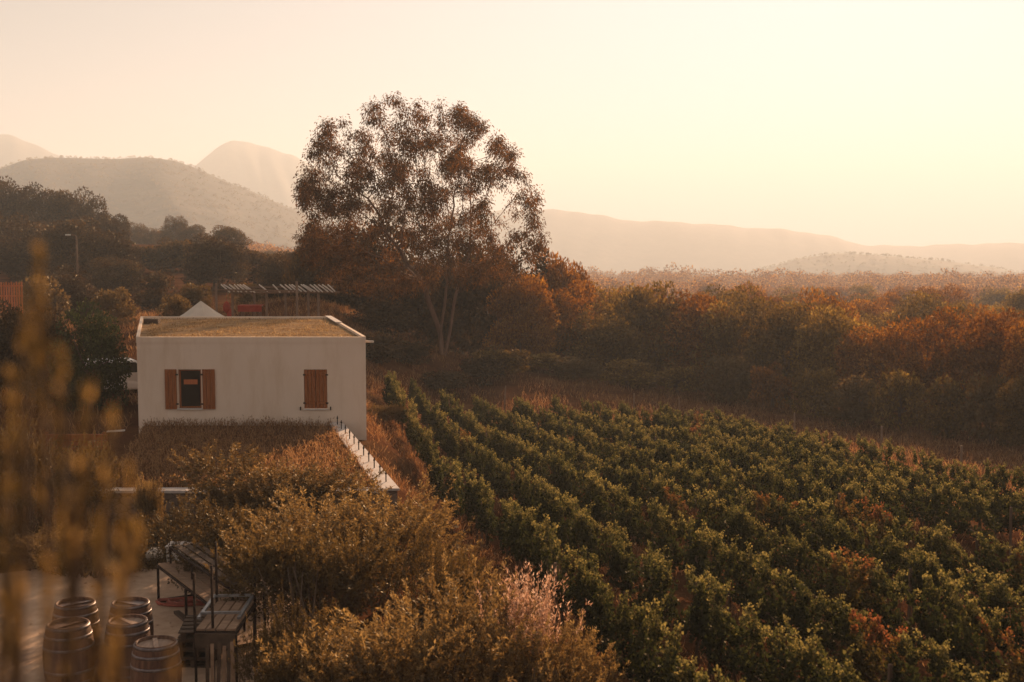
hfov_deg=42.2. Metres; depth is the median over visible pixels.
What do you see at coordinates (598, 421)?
grapevine
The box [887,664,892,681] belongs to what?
vineyard post
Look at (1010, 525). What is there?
vineyard post
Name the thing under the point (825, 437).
grapevine
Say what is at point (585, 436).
grapevine
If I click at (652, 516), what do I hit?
grapevine
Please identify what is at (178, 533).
shrub
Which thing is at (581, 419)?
grapevine
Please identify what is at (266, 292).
pergola
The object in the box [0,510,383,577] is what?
weeds
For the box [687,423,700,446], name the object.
grapevine
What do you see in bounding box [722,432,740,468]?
grapevine
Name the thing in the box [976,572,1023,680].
grapevine
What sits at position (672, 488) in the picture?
grapevine
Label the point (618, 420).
grapevine
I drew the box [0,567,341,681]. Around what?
courtyard paving
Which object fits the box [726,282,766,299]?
oak tree
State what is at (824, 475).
grapevine
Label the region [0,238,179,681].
potted shrub
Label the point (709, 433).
grapevine
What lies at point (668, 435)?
grapevine
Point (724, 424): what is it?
grapevine
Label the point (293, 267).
oak tree
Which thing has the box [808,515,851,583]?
grapevine
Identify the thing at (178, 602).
garden hose
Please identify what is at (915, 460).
grapevine
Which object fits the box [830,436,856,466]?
grapevine
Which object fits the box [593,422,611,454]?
grapevine
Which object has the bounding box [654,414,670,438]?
grapevine
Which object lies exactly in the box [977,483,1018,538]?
grapevine
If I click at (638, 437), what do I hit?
grapevine
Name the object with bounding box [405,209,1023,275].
mountain
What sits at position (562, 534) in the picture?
grapevine
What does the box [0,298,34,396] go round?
bush
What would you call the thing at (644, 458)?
grapevine
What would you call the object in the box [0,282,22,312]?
house with tiled roof
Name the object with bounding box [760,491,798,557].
grapevine
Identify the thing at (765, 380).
bush
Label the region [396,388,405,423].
grapevine
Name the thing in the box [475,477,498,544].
grapevine
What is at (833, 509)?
grapevine
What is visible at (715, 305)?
oak tree
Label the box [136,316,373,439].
house
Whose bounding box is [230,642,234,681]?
board
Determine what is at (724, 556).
grapevine
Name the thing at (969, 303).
oak tree
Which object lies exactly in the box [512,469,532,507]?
grapevine
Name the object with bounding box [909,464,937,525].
grapevine
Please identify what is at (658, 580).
grapevine
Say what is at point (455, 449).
grapevine
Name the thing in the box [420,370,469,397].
bush
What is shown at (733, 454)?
grapevine
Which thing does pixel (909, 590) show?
vineyard post
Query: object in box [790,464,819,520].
grapevine
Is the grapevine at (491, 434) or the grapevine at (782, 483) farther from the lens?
the grapevine at (491, 434)
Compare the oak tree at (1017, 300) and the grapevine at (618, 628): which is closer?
the grapevine at (618, 628)
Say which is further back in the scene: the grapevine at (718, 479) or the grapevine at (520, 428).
the grapevine at (520, 428)
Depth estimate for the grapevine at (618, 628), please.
19.55 m
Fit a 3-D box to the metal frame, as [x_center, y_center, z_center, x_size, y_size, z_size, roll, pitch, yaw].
[-4.400,4.081,20.457,0.650,0.085,1.101,0,5,0]
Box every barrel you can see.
[42,617,93,681]
[53,597,96,630]
[106,614,150,681]
[108,596,153,635]
[130,635,181,681]
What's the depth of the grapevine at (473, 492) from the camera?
32.63 m
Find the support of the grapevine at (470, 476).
on the ground at (128, 436)
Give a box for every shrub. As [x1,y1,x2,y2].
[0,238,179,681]
[0,400,79,525]
[12,521,114,567]
[30,427,122,528]
[91,527,146,573]
[130,472,167,538]
[138,484,281,592]
[166,439,394,532]
[168,519,207,542]
[202,518,411,652]
[214,464,482,612]
[228,580,318,681]
[253,596,359,681]
[255,545,547,681]
[366,401,408,424]
[386,519,498,671]
[453,594,634,681]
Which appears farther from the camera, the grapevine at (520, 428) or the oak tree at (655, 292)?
the oak tree at (655, 292)
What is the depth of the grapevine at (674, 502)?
30.94 m
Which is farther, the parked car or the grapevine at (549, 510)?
the parked car
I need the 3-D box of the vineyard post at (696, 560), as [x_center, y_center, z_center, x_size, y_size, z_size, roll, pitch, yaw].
[3.497,5.170,25.325,0.055,2.200,0.055,0,6,-11]
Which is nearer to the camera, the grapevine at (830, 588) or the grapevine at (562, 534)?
the grapevine at (830, 588)
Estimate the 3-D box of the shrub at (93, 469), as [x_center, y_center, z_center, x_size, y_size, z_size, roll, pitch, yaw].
[-9.682,3.367,30.035,1.997,2.731,2.218,4,7,38]
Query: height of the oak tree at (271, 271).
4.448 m
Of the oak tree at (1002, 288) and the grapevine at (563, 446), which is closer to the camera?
the grapevine at (563, 446)
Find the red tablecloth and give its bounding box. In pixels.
[238,305,261,311]
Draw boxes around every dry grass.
[0,293,366,532]
[106,415,376,487]
[362,388,590,670]
[371,386,1023,681]
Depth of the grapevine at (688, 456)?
40.31 m
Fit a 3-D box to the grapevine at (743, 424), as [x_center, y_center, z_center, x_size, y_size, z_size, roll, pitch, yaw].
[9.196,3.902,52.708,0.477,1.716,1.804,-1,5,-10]
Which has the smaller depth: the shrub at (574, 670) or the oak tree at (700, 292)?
the shrub at (574, 670)
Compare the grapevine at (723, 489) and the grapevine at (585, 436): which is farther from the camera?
the grapevine at (585, 436)
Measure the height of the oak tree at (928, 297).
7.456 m
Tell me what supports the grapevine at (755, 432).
on the ground at (128, 436)
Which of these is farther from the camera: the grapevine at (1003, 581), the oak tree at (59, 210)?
the oak tree at (59, 210)
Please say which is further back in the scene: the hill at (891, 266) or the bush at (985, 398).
the hill at (891, 266)
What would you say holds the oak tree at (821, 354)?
on the ground at (128, 436)
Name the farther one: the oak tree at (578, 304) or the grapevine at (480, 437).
the oak tree at (578, 304)
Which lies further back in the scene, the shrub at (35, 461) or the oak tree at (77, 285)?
the oak tree at (77, 285)
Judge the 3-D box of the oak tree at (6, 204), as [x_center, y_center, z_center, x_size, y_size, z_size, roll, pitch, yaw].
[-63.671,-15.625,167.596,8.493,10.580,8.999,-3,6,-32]
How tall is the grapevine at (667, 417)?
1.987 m
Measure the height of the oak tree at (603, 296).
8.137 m
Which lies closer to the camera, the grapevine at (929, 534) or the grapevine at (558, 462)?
the grapevine at (929, 534)
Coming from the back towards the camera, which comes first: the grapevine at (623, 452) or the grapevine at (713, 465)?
the grapevine at (623, 452)
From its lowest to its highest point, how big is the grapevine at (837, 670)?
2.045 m
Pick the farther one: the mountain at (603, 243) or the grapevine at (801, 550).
the mountain at (603, 243)
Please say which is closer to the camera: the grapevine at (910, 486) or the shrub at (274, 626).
the shrub at (274, 626)
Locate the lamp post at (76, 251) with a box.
[65,234,78,277]
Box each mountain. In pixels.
[0,134,59,167]
[194,140,438,248]
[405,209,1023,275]
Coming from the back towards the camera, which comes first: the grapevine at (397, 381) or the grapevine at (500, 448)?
the grapevine at (397, 381)
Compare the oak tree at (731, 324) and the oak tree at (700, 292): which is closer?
the oak tree at (731, 324)
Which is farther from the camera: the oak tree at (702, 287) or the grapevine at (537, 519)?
the oak tree at (702, 287)
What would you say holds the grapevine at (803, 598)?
on the ground at (128, 436)
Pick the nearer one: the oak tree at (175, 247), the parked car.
the parked car
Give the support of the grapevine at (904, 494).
on the ground at (128, 436)
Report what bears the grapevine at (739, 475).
on the ground at (128, 436)
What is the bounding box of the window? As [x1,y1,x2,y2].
[177,369,202,409]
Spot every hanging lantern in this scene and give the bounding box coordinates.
[223,293,229,312]
[227,304,231,315]
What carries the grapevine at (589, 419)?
on the ground at (128, 436)
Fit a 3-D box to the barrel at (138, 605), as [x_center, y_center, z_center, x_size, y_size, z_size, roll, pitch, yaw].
[-6.030,4.587,21.005,0.701,0.950,0.701,0,5,0]
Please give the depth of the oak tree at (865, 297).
189.82 m
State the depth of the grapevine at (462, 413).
54.46 m
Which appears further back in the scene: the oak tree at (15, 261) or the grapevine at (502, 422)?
the oak tree at (15, 261)
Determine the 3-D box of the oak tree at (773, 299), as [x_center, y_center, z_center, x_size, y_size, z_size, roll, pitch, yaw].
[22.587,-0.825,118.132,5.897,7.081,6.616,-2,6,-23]
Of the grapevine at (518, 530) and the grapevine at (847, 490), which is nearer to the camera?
the grapevine at (518, 530)
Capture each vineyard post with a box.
[554,562,557,629]
[694,555,698,601]
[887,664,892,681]
[907,568,911,634]
[1009,507,1012,554]
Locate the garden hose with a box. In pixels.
[155,596,205,606]
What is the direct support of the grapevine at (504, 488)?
on the ground at (128, 436)
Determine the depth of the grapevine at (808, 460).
39.05 m
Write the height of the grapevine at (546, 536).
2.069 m
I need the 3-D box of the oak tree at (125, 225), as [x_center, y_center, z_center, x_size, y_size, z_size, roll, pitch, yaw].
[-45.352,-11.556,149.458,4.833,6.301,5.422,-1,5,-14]
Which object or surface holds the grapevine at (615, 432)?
on the ground at (128, 436)
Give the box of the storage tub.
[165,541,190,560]
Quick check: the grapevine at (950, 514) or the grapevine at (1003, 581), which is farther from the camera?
the grapevine at (950, 514)
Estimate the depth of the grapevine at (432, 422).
52.23 m
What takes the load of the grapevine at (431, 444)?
on the ground at (128, 436)
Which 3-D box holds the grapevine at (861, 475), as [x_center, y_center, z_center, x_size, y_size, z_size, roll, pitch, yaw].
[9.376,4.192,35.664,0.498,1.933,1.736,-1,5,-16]
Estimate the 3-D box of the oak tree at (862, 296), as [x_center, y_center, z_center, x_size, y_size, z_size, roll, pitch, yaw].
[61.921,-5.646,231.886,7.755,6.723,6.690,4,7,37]
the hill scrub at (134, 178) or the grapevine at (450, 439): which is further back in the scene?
the hill scrub at (134, 178)
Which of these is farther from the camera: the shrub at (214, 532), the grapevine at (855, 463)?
the grapevine at (855, 463)
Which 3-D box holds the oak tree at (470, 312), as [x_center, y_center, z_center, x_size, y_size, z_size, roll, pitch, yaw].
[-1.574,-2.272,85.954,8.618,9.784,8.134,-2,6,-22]
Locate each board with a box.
[205,646,208,681]
[210,644,214,681]
[217,642,220,681]
[222,646,225,681]
[227,644,230,681]
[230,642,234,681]
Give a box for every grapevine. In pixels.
[381,374,395,403]
[387,370,396,389]
[388,378,400,405]
[388,383,399,421]
[396,387,408,436]
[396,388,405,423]
[396,393,404,433]
[405,400,417,452]
[406,396,415,447]
[406,409,420,450]
[407,415,420,459]
[415,425,429,469]
[419,427,432,475]
[420,400,430,428]
[423,433,439,460]
[425,446,439,501]
[428,401,440,443]
[430,452,444,503]
[433,408,448,452]
[434,417,447,454]
[436,457,467,507]
[443,419,456,462]
[443,461,466,522]
[445,422,458,454]
[446,456,463,508]
[449,429,462,467]
[457,409,469,435]
[457,427,470,480]
[457,435,475,479]
[458,413,468,437]
[462,462,480,533]
[465,410,474,455]
[465,474,484,539]
[466,412,479,453]
[466,435,482,477]
[472,444,486,485]
[474,420,490,459]
[474,423,491,441]
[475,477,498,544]
[475,491,496,549]
[478,449,498,483]
[481,445,498,490]
[484,427,498,456]
[489,426,506,464]
[492,458,509,509]
[494,502,525,581]
[495,461,513,502]
[495,497,517,566]
[496,410,508,440]
[498,431,514,466]
[504,410,518,436]
[505,433,521,483]
[508,500,541,590]
[509,455,535,518]
[510,437,531,478]
[512,419,518,438]
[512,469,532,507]
[514,442,538,475]
[515,413,533,458]
[515,422,529,445]
[519,419,536,446]
[520,470,542,516]
[520,504,551,602]
[521,440,542,482]
[529,443,550,482]
[530,514,561,615]
[531,478,553,524]
[533,431,541,471]
[533,477,558,552]
[537,428,558,458]
[538,406,552,435]
[540,417,554,440]
[543,436,558,472]
[543,445,565,491]
[543,538,581,629]
[544,411,557,429]
[546,487,579,547]
[548,416,569,449]
[548,452,568,491]
[550,494,579,566]
[554,416,573,457]
[554,434,570,467]
[555,454,581,498]
[556,438,576,476]
[559,464,584,525]
[564,556,613,660]
[565,439,585,484]
[566,498,602,559]
[569,420,585,454]
[570,409,582,434]
[574,429,592,468]
[574,545,607,649]
[575,410,587,429]
[577,445,592,479]
[578,425,600,458]
[578,470,606,525]
[579,514,616,572]
[580,463,608,511]
[582,451,605,485]
[583,411,597,432]
[584,431,601,468]
[588,417,603,443]
[589,579,635,681]
[591,481,621,547]
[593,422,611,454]
[594,438,616,468]
[600,451,621,507]
[602,419,620,447]
[603,463,628,513]
[605,530,640,606]
[609,420,627,449]
[609,435,627,464]
[609,488,639,542]
[609,519,641,602]
[610,407,626,429]
[612,442,631,477]
[613,484,649,551]
[614,416,628,445]
[616,421,635,460]
[616,463,639,497]
[618,589,661,681]
[622,443,644,470]
[623,413,641,450]
[626,413,642,443]
[628,464,651,506]
[630,426,646,462]
[632,548,680,629]
[637,429,652,466]
[637,447,657,503]
[637,540,677,629]
[637,593,684,681]
[639,435,660,467]
[641,425,656,441]
[641,497,673,553]
[646,457,667,495]
[647,469,668,534]
[649,406,661,437]
[650,424,664,451]
[650,510,684,587]
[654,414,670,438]
[655,439,681,470]
[656,472,689,536]
[657,439,683,474]
[658,640,710,681]
[660,411,680,441]
[661,461,687,506]
[661,485,686,550]
[663,427,675,457]
[664,454,695,503]
[669,425,690,464]
[671,415,691,448]
[672,510,715,600]
[674,563,719,665]
[678,425,701,461]
[683,573,735,681]
[685,450,694,490]
[685,483,725,541]
[685,526,727,597]
[686,462,712,518]
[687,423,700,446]
[688,407,704,435]
[688,444,716,482]
[690,437,714,472]
[691,410,703,438]
[694,430,713,480]
[696,422,711,441]
[696,664,746,681]
[698,596,769,681]
[701,413,718,437]
[704,530,754,616]
[705,424,719,449]
[705,480,729,530]
[706,455,728,485]
[706,463,741,542]
[708,449,734,492]
[710,436,737,464]
[710,497,748,571]
[712,427,725,459]
[718,417,735,455]
[720,412,736,431]
[720,494,759,563]
[722,420,741,442]
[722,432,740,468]
[726,444,747,485]
[729,465,752,510]
[730,598,795,681]
[731,542,782,634]
[733,511,778,590]
[734,426,752,452]
[734,484,762,536]
[736,435,756,463]
[737,417,749,442]
[737,448,760,481]
[738,414,758,443]
[740,463,775,523]
[745,422,764,453]
[747,548,803,660]
[748,452,775,486]
[749,424,774,462]
[752,490,798,543]
[756,434,777,467]
[758,423,779,445]
[759,465,788,511]
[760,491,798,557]
[761,456,791,497]
[768,614,831,681]
[769,422,785,445]
[769,429,789,461]
[769,444,784,474]
[770,467,805,521]
[770,527,809,602]
[777,439,809,499]
[777,525,823,611]
[778,419,796,465]
[780,430,804,465]
[785,459,811,516]
[787,574,840,679]
[789,496,834,577]
[790,431,810,448]
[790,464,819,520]
[793,431,821,469]
[798,632,863,681]
[799,474,836,544]
[801,448,821,501]
[802,426,822,454]
[806,438,831,479]
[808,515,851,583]
[809,544,860,625]
[813,593,875,680]
[814,428,846,462]
[814,464,843,512]
[815,449,846,487]
[821,496,854,535]
[823,443,844,470]
[823,458,858,493]
[824,510,872,590]
[824,546,887,641]
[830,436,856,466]
[830,448,863,487]
[830,478,863,522]
[830,492,870,557]
[835,609,908,681]
[841,461,880,506]
[845,482,878,531]
[853,517,907,601]
[854,449,880,494]
[855,433,881,487]
[858,470,911,533]
[858,558,927,663]
[860,496,894,555]
[864,439,890,469]
[870,465,903,512]
[871,460,903,502]
[876,511,927,571]
[878,628,953,681]
[879,437,910,479]
[880,459,920,515]
[880,471,917,534]
[883,544,940,632]
[905,483,944,540]
[906,569,968,680]
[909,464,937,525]
[909,543,970,634]
[910,446,941,491]
[914,520,956,582]
[919,455,955,512]
[923,643,988,681]
[925,475,969,553]
[926,468,973,521]
[931,532,991,606]
[932,589,1009,681]
[945,459,973,509]
[945,562,1023,664]
[955,489,1001,555]
[956,461,1002,510]
[959,470,1000,530]
[969,531,1023,592]
[971,672,1008,681]
[975,616,1023,681]
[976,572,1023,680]
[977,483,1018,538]
[983,458,1020,512]
[1002,490,1023,546]
[1004,550,1023,617]
[1007,464,1023,511]
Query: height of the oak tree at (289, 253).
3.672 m
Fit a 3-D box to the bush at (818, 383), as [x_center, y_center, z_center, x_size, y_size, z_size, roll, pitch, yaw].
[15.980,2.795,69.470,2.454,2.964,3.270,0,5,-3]
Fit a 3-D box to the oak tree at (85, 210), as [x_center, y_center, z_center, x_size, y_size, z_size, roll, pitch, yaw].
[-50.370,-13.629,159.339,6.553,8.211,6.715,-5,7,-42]
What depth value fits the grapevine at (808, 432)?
46.28 m
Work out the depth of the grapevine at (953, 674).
16.16 m
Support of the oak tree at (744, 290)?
on the ground at (128, 436)
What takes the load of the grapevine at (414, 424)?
on the ground at (128, 436)
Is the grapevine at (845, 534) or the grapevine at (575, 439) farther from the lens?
the grapevine at (575, 439)
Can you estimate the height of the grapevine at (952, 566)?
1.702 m
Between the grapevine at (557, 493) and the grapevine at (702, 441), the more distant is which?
the grapevine at (702, 441)
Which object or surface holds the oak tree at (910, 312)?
on the ground at (128, 436)
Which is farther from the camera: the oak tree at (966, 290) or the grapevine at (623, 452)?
the oak tree at (966, 290)
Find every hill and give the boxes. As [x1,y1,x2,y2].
[0,158,419,262]
[743,253,1023,281]
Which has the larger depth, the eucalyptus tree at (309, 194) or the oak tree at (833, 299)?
the oak tree at (833, 299)
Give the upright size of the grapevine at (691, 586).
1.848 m
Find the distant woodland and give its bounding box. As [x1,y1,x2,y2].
[145,230,1023,301]
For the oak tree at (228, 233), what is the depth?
168.89 m
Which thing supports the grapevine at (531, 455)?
on the ground at (128, 436)
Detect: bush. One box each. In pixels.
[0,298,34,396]
[6,305,83,407]
[12,275,71,326]
[45,297,132,412]
[91,286,138,327]
[130,270,180,312]
[155,294,190,315]
[179,282,212,310]
[225,283,269,304]
[262,285,305,299]
[342,298,420,333]
[364,331,407,363]
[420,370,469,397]
[459,357,508,385]
[468,344,533,377]
[480,269,560,356]
[514,352,562,370]
[544,356,605,380]
[554,299,652,382]
[593,358,657,388]
[655,361,703,395]
[747,361,795,411]
[790,366,842,418]
[820,373,879,427]
[865,368,927,431]
[910,373,974,438]
[960,370,1013,443]
[993,372,1023,447]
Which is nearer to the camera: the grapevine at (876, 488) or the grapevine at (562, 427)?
the grapevine at (876, 488)
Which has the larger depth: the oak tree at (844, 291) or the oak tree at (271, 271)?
the oak tree at (844, 291)
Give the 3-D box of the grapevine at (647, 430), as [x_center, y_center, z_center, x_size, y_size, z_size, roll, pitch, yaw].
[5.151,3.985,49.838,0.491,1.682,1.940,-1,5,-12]
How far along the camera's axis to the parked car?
50.81 m
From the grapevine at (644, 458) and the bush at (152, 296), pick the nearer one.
the grapevine at (644, 458)
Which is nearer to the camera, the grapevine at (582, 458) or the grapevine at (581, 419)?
the grapevine at (582, 458)
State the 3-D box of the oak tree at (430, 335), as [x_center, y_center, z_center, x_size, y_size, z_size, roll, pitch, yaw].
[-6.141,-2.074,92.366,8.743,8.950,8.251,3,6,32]
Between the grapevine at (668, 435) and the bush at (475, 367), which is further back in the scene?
the bush at (475, 367)
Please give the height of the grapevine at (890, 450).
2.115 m
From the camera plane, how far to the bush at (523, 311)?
79.16 m
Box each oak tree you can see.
[0,176,37,234]
[0,211,31,278]
[0,212,67,280]
[8,182,66,233]
[16,221,45,250]
[28,215,101,281]
[36,185,95,247]
[46,263,101,321]
[65,227,143,287]
[69,194,109,249]
[73,212,130,243]
[85,255,144,297]
[94,211,130,259]
[119,242,171,269]
[122,221,145,243]
[134,225,160,244]
[144,248,194,272]
[152,236,195,272]
[155,216,188,244]
[175,224,208,245]
[181,233,251,289]
[207,225,253,247]
[230,250,271,284]
[255,250,299,300]
[276,249,300,274]
[282,219,325,295]
[298,266,369,312]
[301,215,424,324]
[379,248,486,356]
[421,231,549,355]
[525,248,596,368]
[529,276,608,368]
[570,260,604,374]
[590,279,638,368]
[596,286,624,306]
[599,280,692,388]
[613,282,633,291]
[629,284,666,303]
[643,288,743,393]
[681,297,753,352]
[689,280,790,402]
[693,291,710,301]
[694,280,718,294]
[701,284,751,312]
[725,281,767,299]
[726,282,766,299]
[735,296,834,406]
[744,294,792,321]
[744,301,789,351]
[759,289,772,297]
[772,289,799,300]
[774,284,804,297]
[774,293,804,317]
[775,287,801,296]
[783,286,872,369]
[788,302,882,407]
[802,291,849,311]
[805,285,825,296]
[817,286,844,301]
[829,285,849,300]
[831,323,906,415]
[845,291,881,303]
[847,283,875,295]
[847,293,877,305]
[847,297,895,325]
[854,308,902,332]
[869,302,969,419]
[872,289,904,313]
[877,298,977,367]
[886,286,921,298]
[888,290,969,339]
[895,284,914,294]
[911,283,962,306]
[915,310,1011,425]
[939,303,1023,374]
[941,289,975,310]
[947,301,1020,324]
[948,285,979,300]
[952,298,994,319]
[954,306,1023,424]
[972,285,1012,309]
[977,286,989,296]
[988,286,1010,309]
[996,287,1023,316]
[996,318,1023,416]
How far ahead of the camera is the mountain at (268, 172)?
2942.03 m
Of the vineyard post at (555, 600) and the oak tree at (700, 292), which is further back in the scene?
the oak tree at (700, 292)
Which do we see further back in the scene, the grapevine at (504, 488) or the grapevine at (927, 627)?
the grapevine at (504, 488)
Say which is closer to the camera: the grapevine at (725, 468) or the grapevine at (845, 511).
the grapevine at (845, 511)
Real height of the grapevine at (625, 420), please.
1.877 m
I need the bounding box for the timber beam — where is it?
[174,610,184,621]
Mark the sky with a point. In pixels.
(863, 122)
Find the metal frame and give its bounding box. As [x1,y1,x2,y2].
[197,594,253,618]
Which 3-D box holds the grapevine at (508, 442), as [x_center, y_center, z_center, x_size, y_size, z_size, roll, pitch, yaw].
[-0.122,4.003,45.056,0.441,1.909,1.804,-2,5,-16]
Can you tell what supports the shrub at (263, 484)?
on the ground at (128, 436)
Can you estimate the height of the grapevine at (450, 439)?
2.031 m
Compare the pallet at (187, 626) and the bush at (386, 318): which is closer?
the pallet at (187, 626)
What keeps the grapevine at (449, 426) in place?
on the ground at (128, 436)
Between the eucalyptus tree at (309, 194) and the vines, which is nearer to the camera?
the vines
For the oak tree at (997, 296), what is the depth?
215.70 m
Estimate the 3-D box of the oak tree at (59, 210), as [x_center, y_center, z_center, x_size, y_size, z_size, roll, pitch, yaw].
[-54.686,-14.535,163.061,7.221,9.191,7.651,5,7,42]
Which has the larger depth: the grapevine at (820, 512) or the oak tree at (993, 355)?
the oak tree at (993, 355)
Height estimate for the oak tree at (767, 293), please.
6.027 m
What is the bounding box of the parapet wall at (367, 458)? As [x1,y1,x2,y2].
[330,416,399,515]
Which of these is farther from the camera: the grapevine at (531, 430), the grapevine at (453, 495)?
the grapevine at (531, 430)
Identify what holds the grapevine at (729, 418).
on the ground at (128, 436)
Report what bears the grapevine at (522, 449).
on the ground at (128, 436)
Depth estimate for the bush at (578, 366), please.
75.09 m
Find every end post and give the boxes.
[633,393,634,412]
[880,426,882,457]
[960,445,962,480]
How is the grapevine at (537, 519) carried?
on the ground at (128, 436)
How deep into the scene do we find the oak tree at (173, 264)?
132.25 m
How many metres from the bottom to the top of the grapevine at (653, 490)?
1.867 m
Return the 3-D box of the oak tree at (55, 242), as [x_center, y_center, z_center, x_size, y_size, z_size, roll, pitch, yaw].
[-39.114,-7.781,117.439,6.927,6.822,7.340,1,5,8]
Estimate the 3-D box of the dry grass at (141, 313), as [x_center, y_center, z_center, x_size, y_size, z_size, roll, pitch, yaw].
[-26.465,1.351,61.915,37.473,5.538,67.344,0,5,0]
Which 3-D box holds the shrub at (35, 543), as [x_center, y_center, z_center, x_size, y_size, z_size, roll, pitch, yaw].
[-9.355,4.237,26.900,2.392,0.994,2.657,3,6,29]
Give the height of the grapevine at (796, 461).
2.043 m
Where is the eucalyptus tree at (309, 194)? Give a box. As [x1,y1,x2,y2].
[291,91,551,354]
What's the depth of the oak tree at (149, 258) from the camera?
128.77 m
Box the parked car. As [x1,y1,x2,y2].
[82,358,137,389]
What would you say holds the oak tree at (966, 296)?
on the ground at (128, 436)
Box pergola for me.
[214,281,339,315]
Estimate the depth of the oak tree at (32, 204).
163.87 m
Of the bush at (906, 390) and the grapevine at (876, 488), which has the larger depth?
the bush at (906, 390)
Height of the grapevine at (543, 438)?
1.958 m
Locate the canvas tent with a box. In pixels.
[181,299,222,315]
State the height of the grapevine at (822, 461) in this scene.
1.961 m
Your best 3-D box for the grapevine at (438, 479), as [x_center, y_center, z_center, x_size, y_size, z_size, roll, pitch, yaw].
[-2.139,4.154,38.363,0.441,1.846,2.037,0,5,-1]
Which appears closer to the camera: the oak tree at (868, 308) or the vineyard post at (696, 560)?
the vineyard post at (696, 560)
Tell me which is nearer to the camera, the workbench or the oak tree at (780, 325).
the workbench
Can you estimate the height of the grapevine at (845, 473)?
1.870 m
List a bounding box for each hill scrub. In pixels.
[0,155,423,263]
[722,251,1020,276]
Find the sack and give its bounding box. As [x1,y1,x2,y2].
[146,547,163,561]
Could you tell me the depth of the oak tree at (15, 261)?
120.27 m
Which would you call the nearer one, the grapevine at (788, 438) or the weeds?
the weeds
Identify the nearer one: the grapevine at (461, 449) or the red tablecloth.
the grapevine at (461, 449)
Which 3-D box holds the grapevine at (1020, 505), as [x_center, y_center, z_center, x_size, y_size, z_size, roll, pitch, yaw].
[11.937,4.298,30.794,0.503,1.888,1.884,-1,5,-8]
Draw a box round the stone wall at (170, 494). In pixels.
[95,487,382,526]
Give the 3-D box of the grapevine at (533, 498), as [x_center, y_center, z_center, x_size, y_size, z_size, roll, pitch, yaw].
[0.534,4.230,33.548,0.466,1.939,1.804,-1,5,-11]
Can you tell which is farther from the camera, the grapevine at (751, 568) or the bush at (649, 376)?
the bush at (649, 376)
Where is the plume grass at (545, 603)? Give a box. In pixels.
[475,559,591,677]
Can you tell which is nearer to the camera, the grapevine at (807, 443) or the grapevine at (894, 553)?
the grapevine at (894, 553)
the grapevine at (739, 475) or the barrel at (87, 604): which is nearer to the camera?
the barrel at (87, 604)
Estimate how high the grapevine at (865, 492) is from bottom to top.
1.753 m
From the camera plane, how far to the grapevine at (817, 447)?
41.86 m
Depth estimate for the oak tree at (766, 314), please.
99.98 m
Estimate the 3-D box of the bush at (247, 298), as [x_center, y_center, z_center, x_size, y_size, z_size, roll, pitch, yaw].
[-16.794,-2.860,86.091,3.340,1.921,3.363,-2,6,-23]
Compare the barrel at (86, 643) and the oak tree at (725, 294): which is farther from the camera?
the oak tree at (725, 294)
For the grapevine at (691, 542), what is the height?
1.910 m
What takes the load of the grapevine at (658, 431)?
on the ground at (128, 436)
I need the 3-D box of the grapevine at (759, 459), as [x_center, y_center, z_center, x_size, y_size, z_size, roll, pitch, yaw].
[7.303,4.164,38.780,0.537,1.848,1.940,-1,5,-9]
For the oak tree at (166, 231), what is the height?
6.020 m
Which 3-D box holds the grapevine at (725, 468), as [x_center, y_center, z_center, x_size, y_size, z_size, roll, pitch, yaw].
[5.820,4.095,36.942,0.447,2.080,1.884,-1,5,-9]
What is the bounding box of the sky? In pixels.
[0,0,1023,245]
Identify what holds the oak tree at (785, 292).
on the ground at (128, 436)
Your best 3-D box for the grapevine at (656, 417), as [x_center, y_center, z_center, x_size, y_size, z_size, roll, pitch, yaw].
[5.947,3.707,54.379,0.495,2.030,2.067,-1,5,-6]
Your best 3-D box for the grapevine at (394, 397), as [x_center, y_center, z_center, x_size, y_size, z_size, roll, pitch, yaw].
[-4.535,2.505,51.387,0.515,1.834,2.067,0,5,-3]
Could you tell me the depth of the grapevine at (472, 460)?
42.64 m
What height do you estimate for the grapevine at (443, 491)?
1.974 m
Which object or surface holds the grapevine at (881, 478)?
on the ground at (128, 436)
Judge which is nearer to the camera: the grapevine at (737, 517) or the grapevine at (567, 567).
the grapevine at (567, 567)
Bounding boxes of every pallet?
[177,625,215,649]
[178,614,222,640]
[180,634,222,658]
[181,650,226,667]
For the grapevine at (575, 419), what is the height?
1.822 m
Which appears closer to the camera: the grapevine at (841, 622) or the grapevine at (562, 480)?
the grapevine at (841, 622)
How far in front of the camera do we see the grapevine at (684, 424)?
50.76 m
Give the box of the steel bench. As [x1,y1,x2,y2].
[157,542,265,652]
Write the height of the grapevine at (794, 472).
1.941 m
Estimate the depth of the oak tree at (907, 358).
68.94 m
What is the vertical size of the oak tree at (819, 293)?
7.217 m
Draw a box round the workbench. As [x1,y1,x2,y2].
[192,542,256,681]
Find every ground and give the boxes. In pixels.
[0,244,1023,681]
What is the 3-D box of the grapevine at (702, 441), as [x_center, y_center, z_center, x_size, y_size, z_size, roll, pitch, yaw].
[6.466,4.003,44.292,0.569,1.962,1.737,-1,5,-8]
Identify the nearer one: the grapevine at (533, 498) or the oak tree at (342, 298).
the grapevine at (533, 498)

